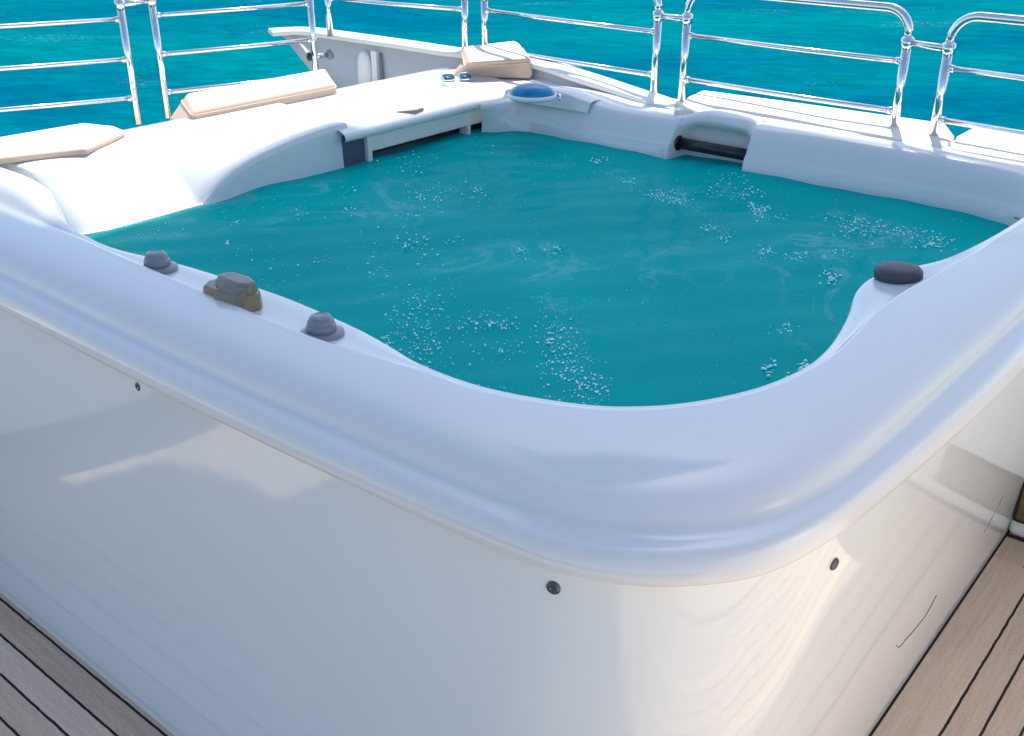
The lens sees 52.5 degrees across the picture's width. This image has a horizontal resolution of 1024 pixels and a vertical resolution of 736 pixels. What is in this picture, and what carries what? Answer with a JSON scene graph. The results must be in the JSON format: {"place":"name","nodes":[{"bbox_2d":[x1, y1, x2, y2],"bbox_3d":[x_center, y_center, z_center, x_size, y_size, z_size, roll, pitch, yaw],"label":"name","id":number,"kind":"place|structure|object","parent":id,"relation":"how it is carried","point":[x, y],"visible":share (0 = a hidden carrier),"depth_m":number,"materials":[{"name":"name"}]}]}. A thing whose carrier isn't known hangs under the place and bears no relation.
{"place":"outdoors","nodes":[
{"label":"outdoors","id":0,"kind":"place"},
{"bbox_2d":[0,0,1023,140],"bbox_3d":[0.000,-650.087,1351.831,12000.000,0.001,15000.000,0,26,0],"label":"sea","id":1,"kind":"structure","parent":0,"point":[994,101],"depth_m":49.21,"materials":[{"name":"liquid"}]},
{"bbox_2d":[0,530,1023,735],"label":"deck","id":2,"kind":"structure","parent":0,"point":[965,677],"depth_m":2.60,"materials":[{"name":"brown wood"}]},
{"bbox_2d":[0,68,1023,735],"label":"hot tub","id":3,"kind":"object","parent":2,"relation":"on","point":[234,504],"visible":0.87,"depth_m":1.95,"materials":[{"name":"white plastic"}]},
{"bbox_2d":[0,123,124,163],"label":"seat cushion","id":4,"kind":"object","parent":3,"relation":"on","point":[82,139],"visible":1,"depth_m":3.37,"materials":[{"name":"fabric"}]},
{"bbox_2d":[170,69,336,119],"bbox_3d":[-0.980,-1.063,4.052,0.196,0.090,0.813,20,32,34],"label":"backrest cushion","id":5,"kind":"object","parent":3,"relation":"on","point":[294,88],"visible":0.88,"depth_m":3.98,"materials":[{"name":"fabric"}]},
{"bbox_2d":[441,72,472,86],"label":"sunglasses","id":6,"kind":"object","parent":3,"relation":"on","point":[462,76],"visible":1,"depth_m":4.49,"materials":[{"name":"white"}]},
{"bbox_2d":[454,41,532,78],"bbox_3d":[-0.083,-1.407,4.726,0.372,0.108,0.486,0,26,0],"label":"backrest cushion","id":7,"kind":"object","parent":3,"relation":"on","point":[510,59],"visible":0.84,"depth_m":4.59,"materials":[{"name":"fabric"}]},
{"bbox_2d":[87,128,1008,405],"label":"water","id":8,"kind":"structure","parent":3,"relation":"in","point":[645,322],"depth_m":2.98,"materials":[{"name":"teal liquid"}]},
{"bbox_2d":[122,145,955,404],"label":"water bubbles","id":9,"kind":"object","parent":8,"relation":"on","point":[931,243],"visible":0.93,"depth_m":2.82,"materials":[{"name":"white liquid"}]},
{"bbox_2d":[674,90,953,147],"bbox_3d":[1.110,-0.921,3.840,1.038,0.048,0.327,17,31,31],"label":"seat cushion","id":10,"kind":"object","parent":3,"relation":"on","point":[916,131],"visible":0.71,"depth_m":3.79,"materials":[{"name":"plastic"}]},
{"bbox_2d":[951,128,1023,162],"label":"seat cushion","id":11,"kind":"object","parent":3,"relation":"on","point":[997,145],"visible":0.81,"depth_m":3.44,"materials":[{"name":"plastic"}]},
{"bbox_2d":[498,78,954,144],"bbox_3d":[-0.332,-0.243,3.445,9.193,0.919,5.216,-3,26,-5],"label":"deck coaming","id":12,"kind":"object","parent":2,"relation":"on","point":[573,99],"visible":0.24,"depth_m":4.20,"materials":[{"name":"white paint"}]},
{"bbox_2d":[0,0,156,123],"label":"rail section","id":13,"kind":"object","parent":12,"relation":"on","point":[120,18],"visible":1,"depth_m":4.53,"materials":[{"name":"silver metal"}]},
{"bbox_2d":[149,0,333,117],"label":"rail section","id":14,"kind":"object","parent":12,"relation":"on","point":[314,55],"visible":0.93,"depth_m":4.85,"materials":[{"name":"silver metal"}]},
{"bbox_2d":[268,27,682,107],"bbox_3d":[-0.275,-1.097,5.036,2.517,0.860,0.266,20,32,35],"label":"bulwark","id":15,"kind":"object","parent":12,"relation":"on","point":[400,57],"visible":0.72,"depth_m":5.07,"materials":[{"name":"white paint"}]},
{"bbox_2d":[357,50,383,83],"bbox_3d":[-0.714,-1.472,5.224,0.160,0.250,0.052,16,30,29],"label":"pod lamp","id":16,"kind":"object","parent":15,"relation":"attached to","point":[368,69],"visible":0.58,"depth_m":5.19,"materials":[{"name":"white paint"}]},
{"bbox_2d":[325,0,468,48],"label":"rail section","id":17,"kind":"object","parent":15,"relation":"on","point":[463,8],"visible":0.89,"depth_m":4.95,"materials":[{"name":"silver metal"}]},
{"bbox_2d":[507,82,560,102],"bbox_3d":[0.088,-1.099,4.117,0.214,0.063,0.186,0,26,0],"label":"dome lamp","id":18,"kind":"object","parent":12,"relation":"attached to","point":[532,92],"visible":1,"depth_m":4.06,"materials":[{"name":"blue glass"}]},
{"bbox_2d":[481,0,692,92],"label":"rail section","id":19,"kind":"object","parent":12,"relation":"on","point":[659,15],"visible":0.81,"depth_m":4.34,"materials":[{"name":"silver metal"}]},
{"bbox_2d":[678,0,955,126],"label":"rail section","id":20,"kind":"object","parent":12,"relation":"on","point":[908,42],"visible":0.82,"depth_m":3.69,"materials":[{"name":"silver metal"}]},
{"bbox_2d":[929,12,1023,136],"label":"rail section","id":21,"kind":"object","parent":12,"relation":"on","point":[946,68],"visible":0.81,"depth_m":3.40,"materials":[{"name":"silver metal"}]},
{"bbox_2d":[1005,482,1023,541],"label":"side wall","id":22,"kind":"structure","parent":2,"relation":"on","point":[1016,526],"depth_m":3.13,"materials":[{"name":"white"}]}
]}

